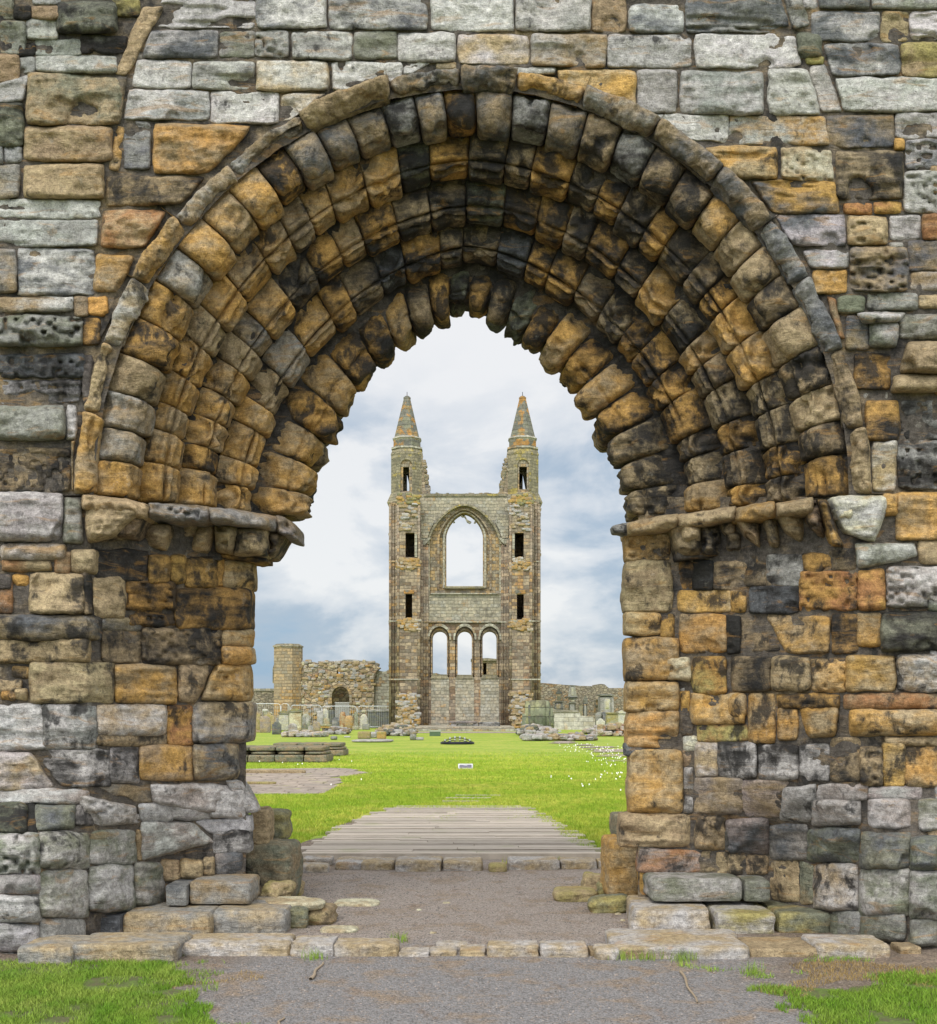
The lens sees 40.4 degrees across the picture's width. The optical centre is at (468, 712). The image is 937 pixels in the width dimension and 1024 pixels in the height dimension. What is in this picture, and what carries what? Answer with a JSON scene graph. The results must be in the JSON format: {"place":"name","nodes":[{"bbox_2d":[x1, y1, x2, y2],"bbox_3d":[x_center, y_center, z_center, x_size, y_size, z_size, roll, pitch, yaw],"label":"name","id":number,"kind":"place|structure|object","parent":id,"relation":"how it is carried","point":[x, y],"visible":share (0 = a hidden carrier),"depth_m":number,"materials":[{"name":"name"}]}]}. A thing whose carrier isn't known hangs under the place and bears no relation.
{"place":"outdoors","nodes":[
{"label":"outdoors","id":0,"kind":"place"},
{"bbox_2d":[246,768,365,793],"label":"paving","id":1,"kind":"structure","parent":0,"point":[315,780],"depth_m":29.73,"materials":[{"name":"stone"}]},
{"bbox_2d":[247,781,275,783],"bbox_3d":[-4.827,1.567,28.253,1.112,0.068,0.205,0,0,0],"label":"kerb stone","id":2,"kind":"object","parent":1,"relation":"on","point":[258,782],"visible":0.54,"depth_m":28.16,"materials":[{"name":"stone"}]},
{"bbox_2d":[246,769,305,772],"bbox_3d":[-5.338,1.551,33.460,2.119,0.101,0.255,0,0,0],"label":"kerb stone","id":3,"kind":"object","parent":1,"relation":"on","point":[276,771],"visible":0.66,"depth_m":33.34,"materials":[{"name":"stone"}]},
{"bbox_2d":[246,750,626,790],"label":"grass","id":4,"kind":"structure","parent":0,"point":[565,772],"depth_m":35.21,"materials":[{"name":"plant"}]},
{"bbox_2d":[246,727,626,846],"bbox_3d":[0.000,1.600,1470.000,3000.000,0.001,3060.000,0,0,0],"label":"lawn","id":5,"kind":"structure","parent":0,"point":[498,742],"depth_m":61.75,"materials":[{"name":"green plant"}]},
{"bbox_2d":[256,712,259,731],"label":"gravestone","id":6,"kind":"object","parent":5,"relation":"on","point":[258,722],"visible":0.33,"depth_m":102.26,"materials":[{"name":"stone"}]},
{"bbox_2d":[248,688,273,717],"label":"boundary wall","id":7,"kind":"structure","parent":5,"relation":"on","point":[265,695],"depth_m":142.00,"materials":[{"name":"stone"}]},
{"bbox_2d":[260,716,270,732],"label":"gravestone","id":8,"kind":"object","parent":5,"relation":"on","point":[265,724],"visible":0.97,"depth_m":100.65,"materials":[{"name":"stone"}]},
{"bbox_2d":[262,709,272,715],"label":"urn tomb","id":9,"kind":"object","parent":5,"relation":"on","point":[265,711],"visible":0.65,"depth_m":111.78,"materials":[{"name":"stone"}]},
{"bbox_2d":[256,703,280,717],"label":"fence panel","id":10,"kind":"object","parent":5,"relation":"on","point":[272,703],"visible":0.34,"depth_m":127.98,"materials":[{"name":"metal"}]},
{"bbox_2d":[265,713,274,730],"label":"gravestone","id":11,"kind":"object","parent":5,"relation":"on","point":[272,717],"visible":0.15,"depth_m":110.14,"materials":[{"name":"stone"}]},
{"bbox_2d":[272,722,280,734],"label":"gravestone","id":12,"kind":"object","parent":5,"relation":"on","point":[276,728],"visible":0.99,"depth_m":92.44,"materials":[{"name":"stone"}]},
{"bbox_2d":[278,710,289,730],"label":"tomb monument","id":13,"kind":"object","parent":5,"relation":"on","point":[284,718],"visible":0.81,"depth_m":112.60,"materials":[{"name":"stone"}]},
{"bbox_2d":[246,745,332,762],"bbox_3d":[-6.340,1.340,41.352,3.730,0.529,2.263,0,0,0],"label":"column base","id":14,"kind":"object","parent":5,"relation":"on","point":[288,753],"visible":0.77,"depth_m":40.35,"materials":[{"name":"stone"}]},
{"bbox_2d":[288,723,296,731],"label":"gravestone","id":15,"kind":"object","parent":5,"relation":"on","point":[292,726],"visible":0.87,"depth_m":87.60,"materials":[{"name":"stone"}]},
{"bbox_2d":[288,708,302,730],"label":"tomb monument","id":16,"kind":"object","parent":5,"relation":"on","point":[295,715],"visible":0.84,"depth_m":109.55,"materials":[{"name":"stone"}]},
{"bbox_2d":[281,730,328,736],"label":"rubble heap","id":17,"kind":"object","parent":5,"relation":"on","point":[302,733],"visible":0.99,"depth_m":82.30,"materials":[{"name":"stone"}]},
{"bbox_2d":[290,705,320,726],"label":"fence panel","id":18,"kind":"object","parent":5,"relation":"on","point":[307,705],"visible":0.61,"depth_m":127.98,"materials":[{"name":"metal"}]},
{"bbox_2d":[303,714,309,726],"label":"gravestone","id":19,"kind":"object","parent":5,"relation":"on","point":[307,716],"visible":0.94,"depth_m":126.93,"materials":[{"name":"stone"}]},
{"bbox_2d":[273,742,348,755],"bbox_3d":[-5.929,1.362,47.538,2.735,0.485,2.253,0,0,0],"label":"column base","id":20,"kind":"object","parent":5,"relation":"on","point":[338,748],"visible":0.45,"depth_m":46.60,"materials":[{"name":"stone"}]},
{"bbox_2d":[313,722,319,730],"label":"gravestone","id":21,"kind":"object","parent":5,"relation":"on","point":[316,726],"visible":0.95,"depth_m":105.04,"materials":[{"name":"stone"}]},
{"bbox_2d":[317,711,322,728],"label":"gravestone","id":22,"kind":"object","parent":5,"relation":"on","point":[320,717],"visible":0.72,"depth_m":126.41,"materials":[{"name":"stone"}]},
{"bbox_2d":[323,709,327,723],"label":"gravestone","id":23,"kind":"object","parent":5,"relation":"on","point":[325,713],"visible":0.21,"depth_m":126.88,"materials":[{"name":"stone"}]},
{"bbox_2d":[320,724,331,730],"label":"table tomb","id":24,"kind":"object","parent":5,"relation":"on","point":[323,726],"visible":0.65,"depth_m":107.55,"materials":[{"name":"stone"}]},
{"bbox_2d":[273,644,388,726],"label":"ruined range","id":25,"kind":"structure","parent":5,"relation":"on","point":[362,684],"depth_m":135.91,"materials":[{"name":"stone"}]},
{"bbox_2d":[328,710,334,723],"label":"gravestone","id":26,"kind":"object","parent":5,"relation":"on","point":[331,714],"visible":0.45,"depth_m":130.75,"materials":[{"name":"stone"}]},
{"bbox_2d":[332,717,339,725],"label":"gravestone","id":27,"kind":"object","parent":5,"relation":"on","point":[335,721],"visible":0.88,"depth_m":126.93,"materials":[{"name":"stone"}]},
{"bbox_2d":[328,726,352,734],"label":"rubble heap","id":28,"kind":"object","parent":5,"relation":"on","point":[335,730],"visible":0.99,"depth_m":92.35,"materials":[{"name":"stone"}]},
{"bbox_2d":[335,702,349,717],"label":"barrier","id":29,"kind":"object","parent":5,"relation":"on","point":[345,707],"visible":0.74,"depth_m":129.95,"materials":[{"name":"metal"}]},
{"bbox_2d":[339,712,353,727],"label":"gravestone","id":30,"kind":"object","parent":5,"relation":"on","point":[346,721],"visible":0.77,"depth_m":118.61,"materials":[{"name":"stone"}]},
{"bbox_2d":[352,712,358,729],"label":"stone cross","id":31,"kind":"object","parent":5,"relation":"on","point":[355,714],"visible":0.98,"depth_m":116.88,"materials":[{"name":"stone"}]},
{"bbox_2d":[359,714,367,728],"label":"gravestone","id":32,"kind":"object","parent":5,"relation":"on","point":[363,719],"visible":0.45,"depth_m":120.65,"materials":[{"name":"stone"}]},
{"bbox_2d":[362,724,369,729],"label":"gravestone","id":33,"kind":"object","parent":5,"relation":"on","point":[365,726],"visible":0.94,"depth_m":117.87,"materials":[{"name":"stone"}]},
{"bbox_2d":[352,739,393,741],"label":"stone slab","id":34,"kind":"structure","parent":5,"relation":"on","point":[372,740],"depth_m":68.16,"materials":[{"name":"stone"}]},
{"bbox_2d":[357,731,370,738],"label":"stone block","id":35,"kind":"structure","parent":34,"relation":"on","point":[364,734],"depth_m":77.64,"materials":[{"name":"stone"}]},
{"bbox_2d":[371,732,376,737],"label":"stone block","id":36,"kind":"structure","parent":34,"relation":"on","point":[373,734],"depth_m":79.93,"materials":[{"name":"stone"}]},
{"bbox_2d":[377,731,385,738],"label":"stone block","id":37,"kind":"structure","parent":34,"relation":"on","point":[381,734],"depth_m":75.48,"materials":[{"name":"stone"}]},
{"bbox_2d":[357,706,388,726],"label":"fence panel","id":38,"kind":"object","parent":5,"relation":"on","point":[368,715],"visible":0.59,"depth_m":128.00,"materials":[{"name":"metal"}]},
{"bbox_2d":[366,710,388,727],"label":"grave enclosure","id":39,"kind":"object","parent":5,"relation":"on","point":[374,718],"visible":0.62,"depth_m":130.70,"materials":[{"name":"metal"}]},
{"bbox_2d":[375,722,418,735],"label":"rubble heap","id":40,"kind":"object","parent":5,"relation":"on","point":[395,729],"visible":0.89,"depth_m":86.37,"materials":[{"name":"stone"}]},
{"bbox_2d":[410,734,415,739],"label":"stone block","id":41,"kind":"structure","parent":5,"relation":"on","point":[412,736],"depth_m":73.44,"materials":[{"name":"stone"}]},
{"bbox_2d":[429,730,440,735],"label":"utility box","id":42,"kind":"object","parent":5,"relation":"on","point":[435,732],"visible":0.89,"depth_m":86.25,"materials":[{"name":"green paint"}]},
{"bbox_2d":[249,781,626,851],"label":"grass","id":43,"kind":"structure","parent":5,"relation":"on","point":[349,804],"depth_m":22.29,"materials":[{"name":"plant"}]},
{"bbox_2d":[259,744,625,790],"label":"daisies","id":44,"kind":"object","parent":5,"relation":"on","point":[570,751],"visible":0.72,"depth_m":42.28,"materials":[{"name":"white plant"}]},
{"bbox_2d":[440,736,473,744],"bbox_3d":[-0.561,1.403,64.300,1.740,0.403,1.740,0,0,0],"label":"dome grate","id":45,"kind":"object","parent":5,"relation":"on","point":[449,742],"visible":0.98,"depth_m":63.68,"materials":[{"name":"black metal"}]},
{"bbox_2d":[387,392,542,728],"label":"ruined gable","id":46,"kind":"structure","parent":5,"relation":"on","point":[502,603],"depth_m":126.20,"materials":[{"name":"stone"}]},
{"bbox_2d":[414,725,515,730],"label":"altar step","id":47,"kind":"object","parent":5,"relation":"on","point":[464,728],"visible":0.82,"depth_m":111.20,"materials":[{"name":"stone"}]},
{"bbox_2d":[447,721,499,725],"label":"altar slab","id":48,"kind":"structure","parent":47,"relation":"on","point":[453,723],"depth_m":118.01,"materials":[{"name":"stone"}]},
{"bbox_2d":[458,764,472,768],"bbox_3d":[-0.085,1.526,36.057,0.424,0.148,0.147,0,0,0],"label":"name sign","id":49,"kind":"object","parent":5,"relation":"on","point":[465,766],"visible":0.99,"depth_m":36.01,"materials":[{"name":"grey metal"}]},
{"bbox_2d":[0,0,936,953],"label":"stone gateway","id":50,"kind":"object","parent":5,"relation":"on","point":[686,250],"visible":0.99,"depth_m":8.93,"materials":[{"name":"stone"}]},
{"bbox_2d":[471,658,495,674],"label":"ruined chamber","id":51,"kind":"object","parent":5,"relation":"on","point":[489,666],"visible":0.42,"depth_m":150.00,"materials":[{"name":"stone"}]},
{"bbox_2d":[515,723,558,735],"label":"rubble heap","id":52,"kind":"object","parent":5,"relation":"on","point":[532,728],"visible":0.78,"depth_m":86.44,"materials":[{"name":"stone"}]},
{"bbox_2d":[522,700,553,727],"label":"pier stump","id":53,"kind":"object","parent":5,"relation":"on","point":[538,711],"visible":0.6,"depth_m":90.48,"materials":[{"name":"stone"}]},
{"bbox_2d":[519,732,597,740],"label":"rubble heap","id":54,"kind":"object","parent":5,"relation":"on","point":[577,736],"visible":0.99,"depth_m":71.69,"materials":[{"name":"stone"}]},
{"bbox_2d":[555,741,574,742],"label":"stone footing","id":55,"kind":"object","parent":5,"relation":"on","point":[564,741],"visible":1,"depth_m":69.39,"materials":[{"name":"stone"}]},
{"bbox_2d":[553,709,594,729],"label":"boundary wall","id":56,"kind":"structure","parent":5,"relation":"on","point":[569,720],"depth_m":118.00,"materials":[{"name":"stone"}]},
{"bbox_2d":[578,704,582,715],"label":"wall tablet","id":57,"kind":"object","parent":5,"relation":"on","point":[580,708],"depth_m":145.80,"materials":[{"name":"stone"}]},
{"bbox_2d":[541,683,625,718],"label":"boundary wall","id":58,"kind":"structure","parent":5,"relation":"on","point":[549,691],"depth_m":152.00,"materials":[{"name":"stone"}]},
{"bbox_2d":[583,695,587,715],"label":"wall monument","id":59,"kind":"object","parent":5,"relation":"on","point":[585,699],"depth_m":145.80,"materials":[{"name":"stone"}]},
{"bbox_2d":[580,746,611,747],"bbox_3d":[6.055,1.580,58.514,1.723,0.001,3.080,0,0,22],"label":"stone footing","id":60,"kind":"object","parent":5,"relation":"on","point":[597,747],"visible":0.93,"depth_m":57.49,"materials":[{"name":"stone"}]},
{"bbox_2d":[595,712,601,724],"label":"gravestone","id":61,"kind":"object","parent":5,"relation":"on","point":[598,715],"visible":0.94,"depth_m":116.73,"materials":[{"name":"stone"}]},
{"bbox_2d":[596,718,604,724],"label":"gravestone","id":62,"kind":"object","parent":5,"relation":"on","point":[600,721],"visible":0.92,"depth_m":116.33,"materials":[{"name":"stone"}]},
{"bbox_2d":[581,722,623,735],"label":"rubble heap","id":63,"kind":"object","parent":5,"relation":"on","point":[613,729],"visible":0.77,"depth_m":85.19,"materials":[{"name":"stone"}]},
{"bbox_2d":[602,712,605,724],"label":"gravestone","id":64,"kind":"object","parent":5,"relation":"on","point":[603,716],"visible":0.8,"depth_m":116.73,"materials":[{"name":"stone"}]},
{"bbox_2d":[597,694,614,712],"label":"tomb monument","id":65,"kind":"object","parent":5,"relation":"on","point":[605,702],"visible":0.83,"depth_m":136.57,"materials":[{"name":"stone"}]},
{"bbox_2d":[593,749,622,751],"bbox_3d":[6.164,1.580,52.925,2.859,0.001,4.739,0,0,0],"label":"stone footing","id":66,"kind":"object","parent":5,"relation":"on","point":[604,750],"visible":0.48,"depth_m":52.95,"materials":[{"name":"stone"}]},
{"bbox_2d":[605,712,618,723],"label":"pedestal tomb","id":67,"kind":"object","parent":5,"relation":"on","point":[611,717],"visible":0.69,"depth_m":103.45,"materials":[{"name":"stone"}]},
{"bbox_2d":[618,710,624,723],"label":"pedestal tomb","id":68,"kind":"object","parent":5,"relation":"on","point":[621,715],"visible":0.37,"depth_m":111.45,"materials":[{"name":"stone"}]},
{"bbox_2d":[251,311,629,688],"label":"sky","id":69,"kind":"structure","parent":0,"point":[328,596],"materials":[{"name":"white"}]},
{"bbox_2d":[418,731,514,732],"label":"paving","id":70,"kind":"structure","parent":0,"point":[469,732],"depth_m":101.28,"materials":[{"name":"stone"}]},
{"bbox_2d":[0,822,936,1023],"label":"gravel path","id":71,"kind":"structure","parent":0,"point":[926,957],"depth_m":7.78,"materials":[{"name":"grey gravel"}]},
{"bbox_2d":[0,956,251,1023],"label":"grass turf","id":72,"kind":"object","parent":71,"relation":"on","point":[94,982],"depth_m":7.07,"materials":[{"name":"plant"}]},
{"bbox_2d":[17,932,295,964],"bbox_3d":[-2.022,1.551,8.416,1.737,0.146,0.636,0,0,-4],"label":"doorstep","id":73,"kind":"object","parent":71,"relation":"on","point":[140,946],"visible":0.86,"depth_m":8.31,"materials":[{"name":"stone"}]},
{"bbox_2d":[100,897,291,934],"bbox_3d":[-2.012,1.525,9.479,1.402,0.198,0.911,0,0,0],"label":"doorstep","id":74,"kind":"object","parent":71,"relation":"on","point":[259,915],"visible":0.64,"depth_m":9.16,"materials":[{"name":"stone"}]},
{"bbox_2d":[166,874,259,905],"bbox_3d":[-1.918,1.335,9.618,0.623,0.176,0.567,0,0,0],"label":"doorstep","id":75,"kind":"object","parent":74,"relation":"on","point":[230,889],"visible":1,"depth_m":9.40,"materials":[{"name":"stone"}]},
{"bbox_2d":[260,880,295,896],"bbox_3d":[-1.514,1.418,10.105,0.257,0.156,0.359,0,0,0],"label":"stone block","id":76,"kind":"object","parent":71,"relation":"on","point":[272,888],"depth_m":9.99,"materials":[{"name":"stone"}]},
{"bbox_2d":[290,906,308,928],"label":"stone block","id":77,"kind":"structure","parent":71,"relation":"on","point":[299,917],"depth_m":9.40,"materials":[{"name":"stone"}]},
{"bbox_2d":[284,903,337,924],"bbox_3d":[-1.204,1.546,9.730,0.394,0.180,0.483,0,0,0],"label":"stone block","id":78,"kind":"object","parent":71,"relation":"on","point":[326,914],"depth_m":9.56,"materials":[{"name":"stone"}]},
{"bbox_2d":[266,896,325,910],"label":"stone block","id":79,"kind":"structure","parent":78,"relation":"on","point":[311,904],"depth_m":9.57,"materials":[{"name":"stone"}]},
{"bbox_2d":[246,838,302,896],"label":"stone block","id":80,"kind":"structure","parent":79,"relation":"on","point":[277,859],"depth_m":10.53,"materials":[{"name":"stone"}]},
{"bbox_2d":[251,806,274,843],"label":"stone block","id":81,"kind":"structure","parent":80,"relation":"on","point":[263,830],"depth_m":10.57,"materials":[{"name":"stone"}]},
{"bbox_2d":[272,808,292,838],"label":"stone block","id":82,"kind":"structure","parent":80,"relation":"on","point":[283,827],"depth_m":11.08,"materials":[{"name":"stone"}]},
{"bbox_2d":[296,880,304,895],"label":"stone block","id":83,"kind":"structure","parent":79,"relation":"on","point":[301,892],"depth_m":11.11,"materials":[{"name":"stone"}]},
{"bbox_2d":[309,962,323,979],"bbox_3d":[-0.934,1.587,7.843,0.032,0.021,0.522,0,0,1],"label":"twig","id":84,"kind":"object","parent":71,"relation":"on","point":[314,972],"visible":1,"depth_m":7.75,"materials":[{"name":"beige"}]},
{"bbox_2d":[320,925,358,932],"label":"stone block","id":85,"kind":"structure","parent":71,"relation":"on","point":[340,929],"depth_m":9.25,"materials":[{"name":"stone"}]},
{"bbox_2d":[334,898,379,906],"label":"stone block","id":86,"kind":"structure","parent":71,"relation":"on","point":[359,902],"depth_m":10.53,"materials":[{"name":"stone"}]},
{"bbox_2d":[301,795,600,859],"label":"boardwalk","id":87,"kind":"structure","parent":71,"relation":"on","point":[472,831],"depth_m":16.21,"materials":[{"name":"grey wood"}]},
{"bbox_2d":[303,856,600,872],"bbox_3d":[-0.121,1.555,13.109,3.231,0.136,0.899,0,0,0],"label":"threshold","id":88,"kind":"object","parent":71,"relation":"on","point":[317,864],"visible":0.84,"depth_m":12.91,"materials":[{"name":"stone"}]},
{"bbox_2d":[290,935,619,959],"bbox_3d":[-0.090,1.567,8.524,2.175,0.111,0.527,0,0,3],"label":"threshold","id":89,"kind":"object","parent":71,"relation":"on","point":[331,946],"visible":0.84,"depth_m":8.33,"materials":[{"name":"stone"}]},
{"bbox_2d":[388,803,531,818],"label":"grass","id":90,"kind":"structure","parent":71,"relation":"on","point":[453,811],"depth_m":20.21,"materials":[{"name":"plant"}]},
{"bbox_2d":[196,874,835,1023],"bbox_3d":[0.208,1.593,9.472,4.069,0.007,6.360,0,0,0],"label":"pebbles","id":91,"kind":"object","parent":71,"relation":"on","point":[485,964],"visible":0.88,"depth_m":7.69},
{"bbox_2d":[301,855,770,975],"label":"grass","id":92,"kind":"structure","parent":71,"relation":"on","point":[623,955],"depth_m":8.20,"materials":[{"name":"plant"}]},
{"bbox_2d":[167,958,936,996],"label":"grass","id":93,"kind":"structure","parent":71,"relation":"on","point":[852,972],"depth_m":7.77,"materials":[{"name":"plant"}]},
{"bbox_2d":[552,886,597,901],"bbox_3d":[0.912,1.565,10.925,0.387,0.118,0.445,0,0,0],"label":"stone block","id":94,"kind":"object","parent":71,"relation":"on","point":[573,893],"depth_m":10.74,"materials":[{"name":"stone"}]},
{"bbox_2d":[587,893,626,912],"bbox_3d":[1.125,1.546,10.253,0.346,0.175,0.318,0,0,0],"label":"stone block","id":95,"kind":"object","parent":71,"relation":"on","point":[608,903],"depth_m":10.12,"materials":[{"name":"stone"}]},
{"bbox_2d":[679,970,697,1002],"bbox_3d":[1.276,1.587,7.392,0.028,0.018,0.820,0,0,3],"label":"twig","id":96,"kind":"object","parent":71,"relation":"on","point":[685,979],"visible":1,"depth_m":7.39,"materials":[{"name":"beige"}]},
{"bbox_2d":[605,928,920,959],"bbox_3d":[1.965,1.565,8.611,2.064,0.115,0.773,0,0,0],"label":"doorstep","id":97,"kind":"object","parent":71,"relation":"on","point":[718,943],"visible":0.94,"depth_m":8.37,"materials":[{"name":"stone"}]},
{"bbox_2d":[626,895,837,933],"bbox_3d":[1.993,1.530,9.624,1.630,0.188,0.968,0,0,0],"label":"doorstep","id":98,"kind":"object","parent":97,"relation":"on","point":[744,917],"visible":0.71,"depth_m":9.24,"materials":[{"name":"stone"}]},
{"bbox_2d":[642,872,769,901],"bbox_3d":[1.811,1.332,9.783,0.913,0.183,0.527,0,0,0],"label":"doorstep","id":99,"kind":"object","parent":98,"relation":"on","point":[676,886],"visible":0.99,"depth_m":9.53,"materials":[{"name":"stone"}]},
{"bbox_2d":[677,953,935,982],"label":"grass","id":100,"kind":"structure","parent":71,"relation":"on","point":[770,975],"depth_m":7.92,"materials":[{"name":"plant"}]},
{"bbox_2d":[746,966,936,1023],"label":"grass","id":101,"kind":"structure","parent":71,"relation":"on","point":[851,1010],"depth_m":6.96,"materials":[{"name":"plant"}]},
{"bbox_2d":[553,689,563,709],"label":"gravestone","id":102,"kind":"object","parent":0,"point":[558,704],"depth_m":145.75,"materials":[{"name":"stone"}]},
{"bbox_2d":[565,685,577,709],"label":"gravestone","id":103,"kind":"object","parent":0,"point":[572,696],"depth_m":145.70,"materials":[{"name":"stone"}]},
{"bbox_2d":[581,871,600,889],"bbox_3d":[1.148,1.545,11.614,0.236,0.170,0.318,0,0,0],"label":"stone block","id":104,"kind":"object","parent":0,"point":[590,879],"depth_m":11.48,"materials":[{"name":"stone"}]},
{"bbox_2d":[594,699,597,712],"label":"wall niche","id":105,"kind":"object","parent":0,"point":[596,706],"depth_m":149.90,"materials":[{"name":"stone"}]},
{"bbox_2d":[596,881,604,894],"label":"stone block","id":106,"kind":"structure","parent":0,"point":[599,887],"depth_m":10.97,"materials":[{"name":"stone"}]},
{"bbox_2d":[600,834,637,895],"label":"stone block","id":107,"kind":"structure","parent":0,"point":[618,873],"depth_m":10.63,"materials":[{"name":"stone"}]},
{"bbox_2d":[609,812,618,834],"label":"stone block","id":108,"kind":"structure","parent":107,"relation":"on","point":[613,821],"depth_m":11.08,"materials":[{"name":"stone"}]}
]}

